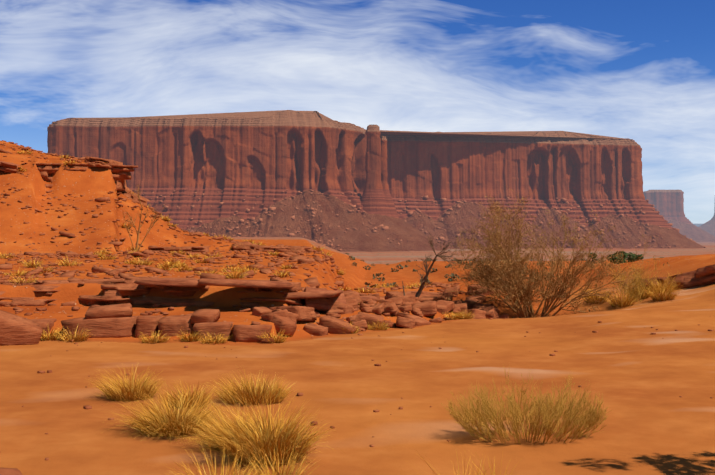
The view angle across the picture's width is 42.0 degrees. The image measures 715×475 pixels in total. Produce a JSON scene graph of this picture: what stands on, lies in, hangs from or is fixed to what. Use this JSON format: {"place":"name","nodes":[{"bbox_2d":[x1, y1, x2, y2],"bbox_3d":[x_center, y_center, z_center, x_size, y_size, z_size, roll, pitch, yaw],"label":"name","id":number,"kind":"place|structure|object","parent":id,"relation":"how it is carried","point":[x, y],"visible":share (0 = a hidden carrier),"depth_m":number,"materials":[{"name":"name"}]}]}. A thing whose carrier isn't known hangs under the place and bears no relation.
{"place":"outdoors","nodes":[
{"label":"outdoors","id":0,"kind":"place"},
{"bbox_2d":[0,141,714,474],"bbox_3d":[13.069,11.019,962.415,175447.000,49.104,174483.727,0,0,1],"label":"ground","id":1,"kind":"structure","parent":0,"point":[638,375],"depth_m":12.99,"materials":[{"name":"orange sand"}]},
{"bbox_2d":[0,161,19,172],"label":"rock ledge","id":2,"kind":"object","parent":1,"relation":"on","point":[9,167],"depth_m":51.67,"materials":[{"name":"stone"}]},
{"bbox_2d":[34,163,137,190],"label":"hill outcrop","id":3,"kind":"object","parent":1,"relation":"on","point":[121,174],"visible":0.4,"depth_m":53.25,"materials":[{"name":"stone"}]},
{"bbox_2d":[85,156,149,208],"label":"rock ledge","id":4,"kind":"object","parent":1,"relation":"on","point":[127,193],"depth_m":55.57,"materials":[{"name":"stone"}]},
{"bbox_2d":[122,182,165,251],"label":"bare shrub","id":5,"kind":"object","parent":1,"relation":"on","point":[140,215],"depth_m":45.06,"materials":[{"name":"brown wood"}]},
{"bbox_2d":[0,278,303,307],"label":"rock ledge","id":6,"kind":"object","parent":1,"relation":"on","point":[118,291],"depth_m":19.44,"materials":[{"name":"stone"}]},
{"bbox_2d":[134,277,376,311],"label":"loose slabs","id":7,"kind":"structure","parent":6,"relation":"on","point":[314,297],"depth_m":18.84,"materials":[{"name":"stone"}]},
{"bbox_2d":[148,245,209,251],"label":"rock slab","id":8,"kind":"structure","parent":1,"relation":"on","point":[186,248],"depth_m":47.06,"materials":[{"name":"stone"}]},
{"bbox_2d":[0,140,459,328],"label":"scattered rocks","id":9,"kind":"object","parent":1,"relation":"on","point":[120,273],"visible":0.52,"depth_m":32.93,"materials":[{"name":"stone"}]},
{"bbox_2d":[232,243,311,251],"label":"rock slab","id":10,"kind":"structure","parent":1,"relation":"on","point":[253,247],"depth_m":49.57,"materials":[{"name":"stone"}]},
{"bbox_2d":[0,150,683,474],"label":"grass tufts","id":11,"kind":"object","parent":1,"relation":"on","point":[242,442],"visible":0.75,"depth_m":8.70,"materials":[{"name":"yellow plant"}]},
{"bbox_2d":[0,277,713,474],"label":"bank rocks","id":12,"kind":"object","parent":1,"relation":"on","point":[114,321],"visible":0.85,"depth_m":17.24,"materials":[{"name":"stone"}]},
{"bbox_2d":[47,110,703,251],"bbox_3d":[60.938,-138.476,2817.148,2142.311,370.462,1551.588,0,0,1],"label":"mesa","id":13,"kind":"structure","parent":1,"relation":"on","point":[235,157],"depth_m":2352.39,"materials":[{"name":"brown stone"}]},
{"bbox_2d":[361,125,414,250],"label":"pillar rock","id":14,"kind":"object","parent":1,"relation":"on","point":[374,202],"visible":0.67,"depth_m":2352.25,"materials":[{"name":"brown stone"}]},
{"bbox_2d":[381,136,446,250],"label":"rock","id":15,"kind":"object","parent":1,"relation":"on","point":[416,240],"visible":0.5,"depth_m":2352.02,"materials":[{"name":"brown stone"}]},
{"bbox_2d":[380,291,449,301],"bbox_3d":[0.446,1.755,23.035,1.711,0.730,5.045,0,0,42],"label":"ledge rubble","id":16,"kind":"object","parent":1,"relation":"on","point":[433,296],"visible":0.08,"depth_m":24.05,"materials":[{"name":"stone"}]},
{"bbox_2d":[134,189,705,250],"bbox_3d":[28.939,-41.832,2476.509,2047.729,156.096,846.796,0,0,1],"label":"talus boulders","id":17,"kind":"object","parent":1,"relation":"on","point":[410,213],"visible":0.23,"depth_m":2542.24,"materials":[{"name":"brown stone"}]},
{"bbox_2d":[402,233,458,296],"bbox_3d":[1.809,0.806,22.893,1.406,1.919,1.266,0,0,1],"label":"leaning dead trunk","id":18,"kind":"object","parent":1,"relation":"on","point":[424,279],"visible":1,"depth_m":22.82,"materials":[{"name":"brown wood"}]},
{"bbox_2d":[345,253,663,287],"bbox_3d":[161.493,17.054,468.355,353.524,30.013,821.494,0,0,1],"label":"sage brush","id":19,"kind":"object","parent":1,"relation":"on","point":[452,275],"visible":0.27,"depth_m":137.97,"materials":[{"name":"green plant"}]},
{"bbox_2d":[442,364,609,443],"bbox_3d":[1.510,1.454,8.285,1.545,0.692,1.079,0,0,1],"label":"clump","id":20,"kind":"object","parent":1,"relation":"on","point":[548,417],"visible":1,"depth_m":8.18,"materials":[{"name":"dry leaf"},{"name":"twig wood"}]},
{"bbox_2d":[446,185,671,317],"bbox_3d":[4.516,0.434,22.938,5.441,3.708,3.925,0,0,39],"label":"dead bush","id":21,"kind":"object","parent":1,"relation":"on","point":[527,294],"visible":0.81,"depth_m":22.85,"materials":[{"name":"brown plant"}]},
{"bbox_2d":[589,251,643,263],"bbox_3d":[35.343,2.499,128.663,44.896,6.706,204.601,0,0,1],"label":"juniper","id":22,"kind":"object","parent":1,"relation":"on","point":[630,257],"depth_m":103.16,"materials":[{"name":"green plant"}]},
{"bbox_2d":[609,257,659,301],"bbox_3d":[7.078,1.023,23.776,1.392,1.285,1.206,0,0,23],"label":"straw bush","id":23,"kind":"object","parent":1,"relation":"on","point":[639,279],"visible":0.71,"depth_m":23.66,"materials":[{"name":"yellow plant"}]},
{"bbox_2d":[631,264,714,289],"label":"ledge","id":24,"kind":"object","parent":1,"relation":"on","point":[702,276],"visible":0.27,"depth_m":24.82,"materials":[{"name":"stone"}]},
{"bbox_3d":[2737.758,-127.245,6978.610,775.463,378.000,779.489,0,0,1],"label":"spire","id":25,"kind":"object","parent":1,"relation":"on","visible":0},
{"bbox_2d":[699,203,714,236],"bbox_3d":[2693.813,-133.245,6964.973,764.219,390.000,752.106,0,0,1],"label":"butte","id":26,"kind":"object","parent":25,"relation":"on","point":[709,226],"depth_m":6882.76,"materials":[{"name":"stone"}]},
{"bbox_2d":[0,0,714,223],"label":"sky","id":27,"kind":"structure","parent":0,"point":[642,71],"materials":[{"name":"blue"}]},
{"bbox_2d":[643,190,714,241],"bbox_3d":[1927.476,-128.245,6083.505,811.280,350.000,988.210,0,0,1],"label":"butte","id":28,"kind":"object","parent":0,"point":[668,205],"visible":0.42,"depth_m":5865.67,"materials":[{"name":"brown stone"}]}
]}

